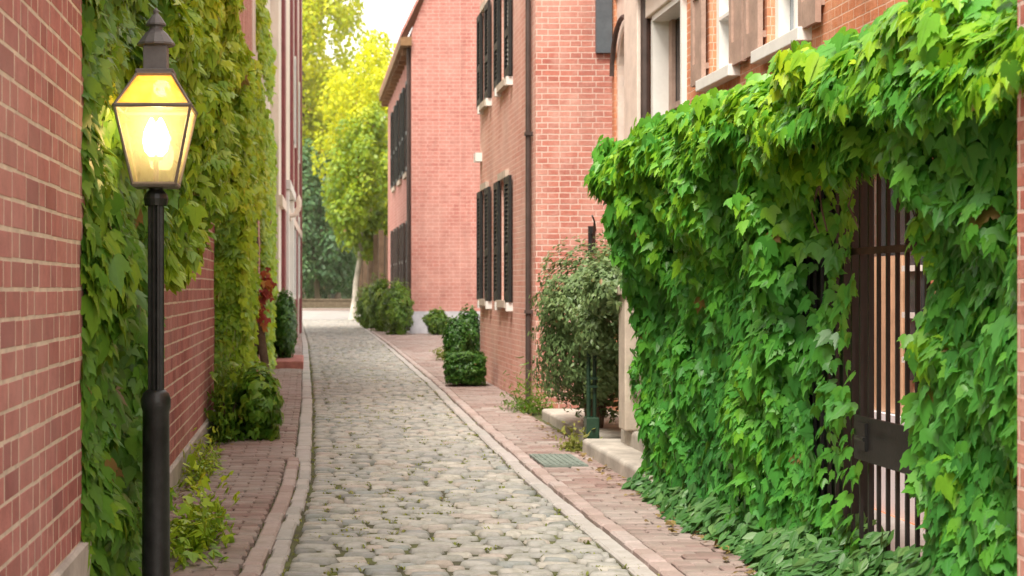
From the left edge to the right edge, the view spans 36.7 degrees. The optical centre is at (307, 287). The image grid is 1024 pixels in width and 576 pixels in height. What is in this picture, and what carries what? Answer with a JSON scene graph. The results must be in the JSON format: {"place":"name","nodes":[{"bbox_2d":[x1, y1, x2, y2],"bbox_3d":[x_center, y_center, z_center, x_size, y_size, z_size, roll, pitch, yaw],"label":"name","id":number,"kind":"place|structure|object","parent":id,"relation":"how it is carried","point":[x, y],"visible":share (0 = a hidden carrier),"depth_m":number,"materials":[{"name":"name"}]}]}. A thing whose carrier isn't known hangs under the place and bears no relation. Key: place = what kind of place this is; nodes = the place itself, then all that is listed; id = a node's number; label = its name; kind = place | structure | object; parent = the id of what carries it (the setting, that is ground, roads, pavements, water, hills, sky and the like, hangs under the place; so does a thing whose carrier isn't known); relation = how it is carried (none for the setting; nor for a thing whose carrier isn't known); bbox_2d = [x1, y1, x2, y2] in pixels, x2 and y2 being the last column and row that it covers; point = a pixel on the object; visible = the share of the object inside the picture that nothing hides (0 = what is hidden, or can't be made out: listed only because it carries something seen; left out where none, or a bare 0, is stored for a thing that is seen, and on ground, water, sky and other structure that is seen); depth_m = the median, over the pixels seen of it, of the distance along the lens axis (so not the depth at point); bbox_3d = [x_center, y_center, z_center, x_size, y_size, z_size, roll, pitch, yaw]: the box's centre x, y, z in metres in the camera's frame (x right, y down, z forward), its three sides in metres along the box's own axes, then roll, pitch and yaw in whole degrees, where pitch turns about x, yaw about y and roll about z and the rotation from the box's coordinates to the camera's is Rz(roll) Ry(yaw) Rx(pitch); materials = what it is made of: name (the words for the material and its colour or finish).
{"place":"outdoors","nodes":[
{"label":"outdoors","id":0,"kind":"place"},
{"bbox_2d":[138,333,301,575],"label":"brick pavement","id":1,"kind":"structure","parent":0,"point":[257,466],"depth_m":10.73,"materials":[{"name":"red brick"}]},
{"bbox_2d":[112,8,197,575],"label":"gas lamp","id":2,"kind":"object","parent":1,"relation":"on","point":[153,87],"visible":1,"depth_m":6.61,"materials":[{"name":"black metal"}]},
{"bbox_2d":[174,413,226,499],"bbox_3d":[-0.777,1.205,11.281,0.421,0.455,3.326,0,0,0],"label":"weed clump","id":3,"kind":"object","parent":1,"relation":"on","point":[205,465],"visible":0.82,"depth_m":11.17,"materials":[{"name":"green plant"}]},
{"bbox_2d":[170,453,239,572],"bbox_3d":[-0.615,1.164,8.306,0.505,0.532,2.342,0,0,0],"label":"weed clump","id":4,"kind":"object","parent":1,"relation":"on","point":[201,530],"visible":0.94,"depth_m":8.09,"materials":[{"name":"green plant"}]},
{"bbox_2d":[204,291,248,446],"bbox_3d":[-0.713,0.734,14.400,0.523,1.419,2.587,0,0,0],"label":"ivy bush","id":5,"kind":"object","parent":1,"relation":"on","point":[224,419],"visible":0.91,"depth_m":13.87,"materials":[{"name":"green plant"}]},
{"bbox_2d":[229,359,284,440],"bbox_3d":[-0.475,1.048,14.109,0.519,0.784,1.037,0,0,0],"label":"ivy bush","id":6,"kind":"object","parent":1,"relation":"on","point":[261,398],"visible":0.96,"depth_m":13.79,"materials":[{"name":"green plant"}]},
{"bbox_2d":[254,219,276,372],"bbox_3d":[-0.599,0.100,18.494,0.474,2.608,0.335,0,0,34],"label":"vine","id":7,"kind":"object","parent":1,"relation":"on","point":[267,284],"visible":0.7,"depth_m":18.48,"materials":[{"name":"red plant"}]},
{"bbox_2d":[275,355,303,368],"bbox_3d":[-0.325,1.350,27.225,0.490,0.200,2.450,0,0,0],"label":"brick bed","id":8,"kind":"object","parent":1,"relation":"on","point":[295,362],"visible":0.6,"depth_m":26.00,"materials":[{"name":"red brick"}]},
{"bbox_2d":[273,288,297,357],"bbox_3d":[-0.429,0.692,27.298,0.499,1.423,1.143,0,0,0],"label":"shrub","id":9,"kind":"object","parent":8,"relation":"on","point":[285,331],"visible":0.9,"depth_m":26.97,"materials":[{"name":"green plant"}]},
{"bbox_2d":[302,308,349,310],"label":"pavement","id":10,"kind":"structure","parent":0,"point":[325,309],"depth_m":92.00,"materials":[{"name":"concrete"}]},
{"bbox_2d":[302,299,351,307],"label":"wall","id":11,"kind":"structure","parent":0,"point":[326,303],"depth_m":96.00,"materials":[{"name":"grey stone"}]},
{"bbox_2d":[313,284,340,298],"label":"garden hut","id":12,"kind":"object","parent":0,"point":[332,296],"depth_m":138.95,"materials":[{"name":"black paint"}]},
{"bbox_2d":[302,311,359,320],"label":"cross street","id":13,"kind":"structure","parent":0,"point":[325,315],"depth_m":76.28,"materials":[{"name":"beige concrete"}]},
{"bbox_2d":[311,29,396,235],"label":"tree","id":14,"kind":"object","parent":13,"relation":"on","point":[368,90],"visible":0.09,"depth_m":83.09,"materials":[{"name":"yellow plant"}]},
{"bbox_2d":[321,101,387,319],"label":"tree","id":15,"kind":"object","parent":13,"relation":"on","point":[358,178],"visible":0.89,"depth_m":65.23,"materials":[{"name":"green plant"}]},
{"bbox_2d":[358,230,387,311],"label":"board fence","id":16,"kind":"object","parent":13,"relation":"on","point":[377,264],"visible":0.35,"depth_m":65.50,"materials":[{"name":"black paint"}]},
{"bbox_2d":[306,0,415,93],"label":"sky","id":17,"kind":"structure","parent":0,"point":[389,16],"materials":[{"name":"white"}]},
{"bbox_2d":[370,328,409,333],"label":"brick pavement","id":18,"kind":"structure","parent":0,"point":[378,332],"depth_m":47.16,"materials":[{"name":"brick"}]},
{"bbox_2d":[366,273,390,331],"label":"shrub","id":19,"kind":"object","parent":18,"relation":"on","point":[376,291],"visible":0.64,"depth_m":48.14,"materials":[{"name":"green plant"}]},
{"bbox_2d":[199,320,632,575],"bbox_3d":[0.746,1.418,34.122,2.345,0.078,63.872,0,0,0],"label":"cobbled road","id":20,"kind":"structure","parent":0,"point":[425,557],"depth_m":10.40,"materials":[{"name":"grey stone"}]},
{"bbox_2d":[238,457,298,575],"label":"kerb strip","id":21,"kind":"object","parent":20,"relation":"on","point":[256,558],"visible":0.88,"depth_m":8.87,"materials":[{"name":"stone"}]},
{"bbox_2d":[261,462,310,575],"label":"kerb strip","id":22,"kind":"object","parent":20,"relation":"on","point":[277,560],"visible":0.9,"depth_m":8.85,"materials":[{"name":"stone"}]},
{"bbox_2d":[296,324,311,462],"bbox_3d":[-0.130,1.412,38.220,0.245,0.076,52.029,0,0,0],"label":"kerb strip","id":23,"kind":"object","parent":20,"relation":"on","point":[303,450],"visible":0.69,"depth_m":16.62,"materials":[{"name":"stone"}]},
{"bbox_2d":[353,283,378,328],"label":"shrub","id":24,"kind":"object","parent":20,"relation":"on","point":[363,318],"visible":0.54,"depth_m":51.64,"materials":[{"name":"green plant"}]},
{"bbox_2d":[282,343,659,575],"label":"moss tufts","id":25,"kind":"object","parent":20,"relation":"on","point":[432,538],"visible":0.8,"depth_m":10.32,"materials":[{"name":"green plant"}]},
{"bbox_2d":[354,321,656,575],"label":"kerb strip","id":26,"kind":"object","parent":20,"relation":"on","point":[620,554],"visible":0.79,"depth_m":10.36,"materials":[{"name":"stone"}]},
{"bbox_2d":[367,328,684,575],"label":"kerb strip","id":27,"kind":"object","parent":20,"relation":"on","point":[652,561],"visible":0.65,"depth_m":10.16,"materials":[{"name":"stone"}]},
{"bbox_2d":[542,409,620,441],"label":"planter kerb","id":28,"kind":"structure","parent":20,"relation":"on","point":[557,417],"depth_m":14.91,"materials":[{"name":"stone"}]},
{"bbox_2d":[528,232,621,427],"bbox_3d":[2.713,0.437,13.622,1.305,1.937,3.194,0,0,0],"label":"shrub","id":29,"kind":"object","parent":28,"relation":"in","point":[589,292],"visible":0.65,"depth_m":13.73,"materials":[{"name":"green plant"}]},
{"bbox_2d":[379,333,756,575],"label":"brick pavement","id":30,"kind":"structure","parent":0,"point":[686,554],"depth_m":10.87,"materials":[{"name":"red brick"}]},
{"bbox_2d":[378,277,414,334],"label":"shrub","id":31,"kind":"object","parent":30,"relation":"on","point":[398,309],"visible":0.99,"depth_m":44.73,"materials":[{"name":"green plant"}]},
{"bbox_2d":[429,345,443,359],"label":"plant","id":32,"kind":"object","parent":30,"relation":"on","point":[438,350],"visible":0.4,"depth_m":28.90,"materials":[{"name":"green plant"}]},
{"bbox_2d":[422,307,450,334],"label":"shrub","id":33,"kind":"object","parent":30,"relation":"on","point":[435,321],"visible":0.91,"depth_m":44.40,"materials":[{"name":"green plant"}]},
{"bbox_2d":[441,314,473,351],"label":"shrub","id":34,"kind":"object","parent":30,"relation":"on","point":[458,337],"visible":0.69,"depth_m":23.02,"materials":[{"name":"green plant"}]},
{"bbox_2d":[170,413,755,574],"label":"fallen leaves","id":35,"kind":"object","parent":30,"relation":"on","point":[672,522],"visible":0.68,"depth_m":9.12,"materials":[{"name":"brown plant"}]},
{"bbox_2d":[442,349,487,385],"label":"hedge","id":36,"kind":"object","parent":30,"relation":"on","point":[464,367],"visible":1,"depth_m":21.23,"materials":[{"name":"green plant"}]},
{"bbox_2d":[457,303,479,351],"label":"shrub","id":37,"kind":"object","parent":30,"relation":"on","point":[471,317],"visible":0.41,"depth_m":23.55,"materials":[{"name":"green plant"}]},
{"bbox_2d":[496,356,565,415],"bbox_3d":[2.543,1.096,17.091,0.829,0.659,1.580,0,0,0],"label":"weed clump","id":38,"kind":"object","parent":30,"relation":"on","point":[522,403],"visible":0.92,"depth_m":17.02,"materials":[{"name":"green plant"}]},
{"bbox_2d":[529,454,588,466],"bbox_3d":[1.990,1.369,12.100,0.340,0.021,0.800,0,0,0],"label":"access cover","id":39,"kind":"object","parent":30,"relation":"on","point":[557,460],"visible":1,"depth_m":11.99,"materials":[{"name":"grey metal"}]},
{"bbox_2d":[552,421,602,451],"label":"weed clump","id":40,"kind":"object","parent":30,"relation":"on","point":[572,443],"visible":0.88,"depth_m":12.96,"materials":[{"name":"green plant"}]},
{"bbox_2d":[584,317,598,438],"bbox_3d":[2.420,0.825,12.975,0.110,1.150,0.150,0,0,0],"label":"metal post","id":41,"kind":"object","parent":30,"relation":"on","point":[591,422],"visible":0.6,"depth_m":12.94,"materials":[{"name":"green metal"}]},
{"bbox_2d":[583,429,652,484],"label":"stone steps","id":42,"kind":"structure","parent":30,"relation":"on","point":[622,455],"depth_m":11.81,"materials":[{"name":"stone"}]},
{"bbox_2d":[616,286,642,430],"bbox_3d":[2.600,0.554,12.120,0.260,1.148,0.300,0,0,0],"label":"gate post","id":43,"kind":"object","parent":42,"relation":"on","point":[627,421],"visible":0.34,"depth_m":12.00,"materials":[{"name":"stone"}]},
{"bbox_2d":[627,356,641,403],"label":"creeper","id":44,"kind":"object","parent":43,"relation":"attached to","point":[632,371],"visible":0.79,"depth_m":11.95,"materials":[{"name":"green plant"}]},
{"bbox_2d":[621,471,1003,575],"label":"ground cover","id":45,"kind":"object","parent":30,"relation":"on","point":[790,552],"visible":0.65,"depth_m":7.15,"materials":[{"name":"green plant"}]},
{"bbox_2d":[874,510,924,556],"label":"courtyard path","id":46,"kind":"structure","parent":0,"point":[902,532],"depth_m":8.65,"materials":[{"name":"beige stone"}]},
{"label":"lawn","id":47,"kind":"structure","parent":0,"visible":0},
{"bbox_2d":[302,136,357,298],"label":"tree","id":48,"kind":"object","parent":47,"relation":"on","point":[326,267],"visible":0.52,"depth_m":101.73,"materials":[{"name":"green plant"}]},
{"bbox_2d":[308,273,353,298],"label":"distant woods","id":49,"kind":"object","parent":47,"relation":"on","point":[344,296],"depth_m":151.99,"materials":[{"name":"green plant"}]},
{"bbox_2d":[308,237,357,297],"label":"tree","id":50,"kind":"object","parent":47,"relation":"on","point":[349,290],"visible":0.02,"depth_m":128.54,"materials":[{"name":"green plant"}]},
{"bbox_2d":[302,0,368,296],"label":"tree","id":51,"kind":"object","parent":47,"relation":"on","point":[314,72],"visible":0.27,"depth_m":110.10,"materials":[{"name":"yellow plant"}]},
{"bbox_2d":[306,55,374,298],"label":"tree","id":52,"kind":"object","parent":47,"relation":"on","point":[338,295],"visible":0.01,"depth_m":121.91,"materials":[{"name":"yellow plant"}]},
{"label":"ground","id":53,"kind":"structure","parent":0,"visible":0},
{"bbox_2d":[0,0,90,575],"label":"brick house","id":54,"kind":"structure","parent":53,"relation":"on","point":[41,193],"depth_m":5.18,"materials":[{"name":"brick"}]},
{"bbox_2d":[164,222,214,490],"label":"brick house","id":55,"kind":"structure","parent":53,"relation":"on","point":[189,332],"depth_m":11.92,"materials":[{"name":"brick"}]},
{"bbox_2d":[80,0,255,575],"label":"ivy","id":56,"kind":"object","parent":55,"relation":"attached to","point":[210,54],"visible":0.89,"depth_m":6.98,"materials":[{"name":"green plant"}]},
{"bbox_2d":[238,0,269,370],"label":"brick house","id":57,"kind":"structure","parent":53,"relation":"on","point":[247,18],"depth_m":19.37,"materials":[{"name":"red paint"}]},
{"bbox_2d":[214,0,279,409],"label":"ivy","id":58,"kind":"object","parent":57,"relation":"attached to","point":[237,280],"visible":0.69,"depth_m":15.92,"materials":[{"name":"green plant"}]},
{"bbox_2d":[270,0,301,338],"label":"pale house","id":59,"kind":"structure","parent":53,"relation":"on","point":[286,32],"depth_m":34.24,"materials":[{"name":"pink paint"}]},
{"bbox_2d":[294,208,295,298],"bbox_3d":[-0.382,-0.900,39.075,0.110,2.400,2.152,0,0,1],"label":"window","id":60,"kind":"structure","parent":59,"relation":"in","point":[294,208],"depth_m":40.00,"materials":[{"name":"white glass"}]},
{"bbox_2d":[294,56,295,147],"bbox_3d":[-0.382,-4.900,39.075,0.110,2.400,2.152,0,0,1],"label":"window","id":61,"kind":"structure","parent":59,"relation":"in","point":[294,56],"depth_m":40.00,"materials":[{"name":"white glass"}]},
{"bbox_2d":[298,217,299,297],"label":"window","id":62,"kind":"structure","parent":59,"relation":"in","point":[298,217],"depth_m":45.00,"materials":[{"name":"white glass"}]},
{"bbox_2d":[298,82,299,162],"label":"window","id":63,"kind":"structure","parent":59,"relation":"in","point":[298,82],"depth_m":45.00,"materials":[{"name":"white glass"}]},
{"bbox_2d":[379,0,479,333],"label":"brick house","id":64,"kind":"structure","parent":53,"relation":"on","point":[427,96],"depth_m":46.00,"materials":[{"name":"red brick"}]},
{"bbox_2d":[397,179,401,186],"bbox_3d":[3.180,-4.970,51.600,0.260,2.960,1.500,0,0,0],"label":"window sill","id":65,"kind":"structure","parent":64,"relation":"in","point":[399,182],"depth_m":51.23,"materials":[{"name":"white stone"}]},
{"bbox_2d":[474,0,611,408],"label":"brick house","id":66,"kind":"structure","parent":53,"relation":"on","point":[544,94],"depth_m":17.92,"materials":[{"name":"red brick"}]},
{"bbox_2d":[478,0,487,110],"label":"window","id":67,"kind":"structure","parent":66,"relation":"in","point":[482,107],"depth_m":22.61,"materials":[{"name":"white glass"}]},
{"bbox_2d":[478,182,488,305],"bbox_3d":[2.625,-0.650,22.640,0.090,1.820,0.760,0,0,0],"label":"window","id":68,"kind":"structure","parent":66,"relation":"in","point":[486,184],"depth_m":22.47,"materials":[{"name":"white glass"}]},
{"bbox_2d":[496,0,507,92],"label":"window","id":69,"kind":"structure","parent":66,"relation":"in","point":[501,86],"depth_m":20.55,"materials":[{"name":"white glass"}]},
{"bbox_2d":[496,170,508,307],"bbox_3d":[2.680,-0.650,20.455,0.200,1.820,0.890,0,0,0],"label":"window","id":70,"kind":"structure","parent":66,"relation":"in","point":[499,303],"depth_m":20.37,"materials":[{"name":"white glass"}]},
{"bbox_2d":[609,0,935,528],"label":"brick house","id":71,"kind":"structure","parent":53,"relation":"on","point":[665,55],"depth_m":12.82,"materials":[{"name":"paint"}]},
{"bbox_2d":[609,0,623,140],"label":"arched window","id":72,"kind":"structure","parent":71,"relation":"in","point":[618,35],"depth_m":17.50,"materials":[{"name":"white stone"}]},
{"bbox_2d":[645,0,686,117],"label":"window","id":73,"kind":"structure","parent":71,"relation":"in","point":[669,17],"depth_m":15.35,"materials":[{"name":"white paint"}]},
{"bbox_2d":[696,0,739,91],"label":"window","id":74,"kind":"structure","parent":71,"relation":"in","point":[725,72],"depth_m":13.31,"materials":[{"name":"white glass"}]},
{"bbox_2d":[751,0,811,63],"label":"window","id":75,"kind":"structure","parent":71,"relation":"in","point":[787,29],"depth_m":11.53,"materials":[{"name":"white glass"}]},
{"bbox_2d":[874,176,924,524],"bbox_3d":[3.632,0.250,9.325,0.095,2.300,1.250,0,0,0],"label":"door","id":76,"kind":"structure","parent":71,"relation":"in","point":[883,184],"depth_m":9.45,"materials":[{"name":"beige paint"}]},
{"bbox_2d":[796,0,1023,575],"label":"garden wall","id":77,"kind":"structure","parent":53,"relation":"on","point":[1020,322],"depth_m":6.98,"materials":[{"name":"orange brick"}]},
{"bbox_2d":[582,0,1023,575],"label":"ivy","id":78,"kind":"object","parent":77,"relation":"attached to","point":[712,234],"visible":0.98,"depth_m":6.77,"materials":[{"name":"green plant"}]},
{"bbox_2d":[793,173,930,558],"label":"iron gate","id":79,"kind":"structure","parent":77,"relation":"attached to","point":[878,442],"depth_m":6.43,"materials":[{"name":"black metal"}]}
]}

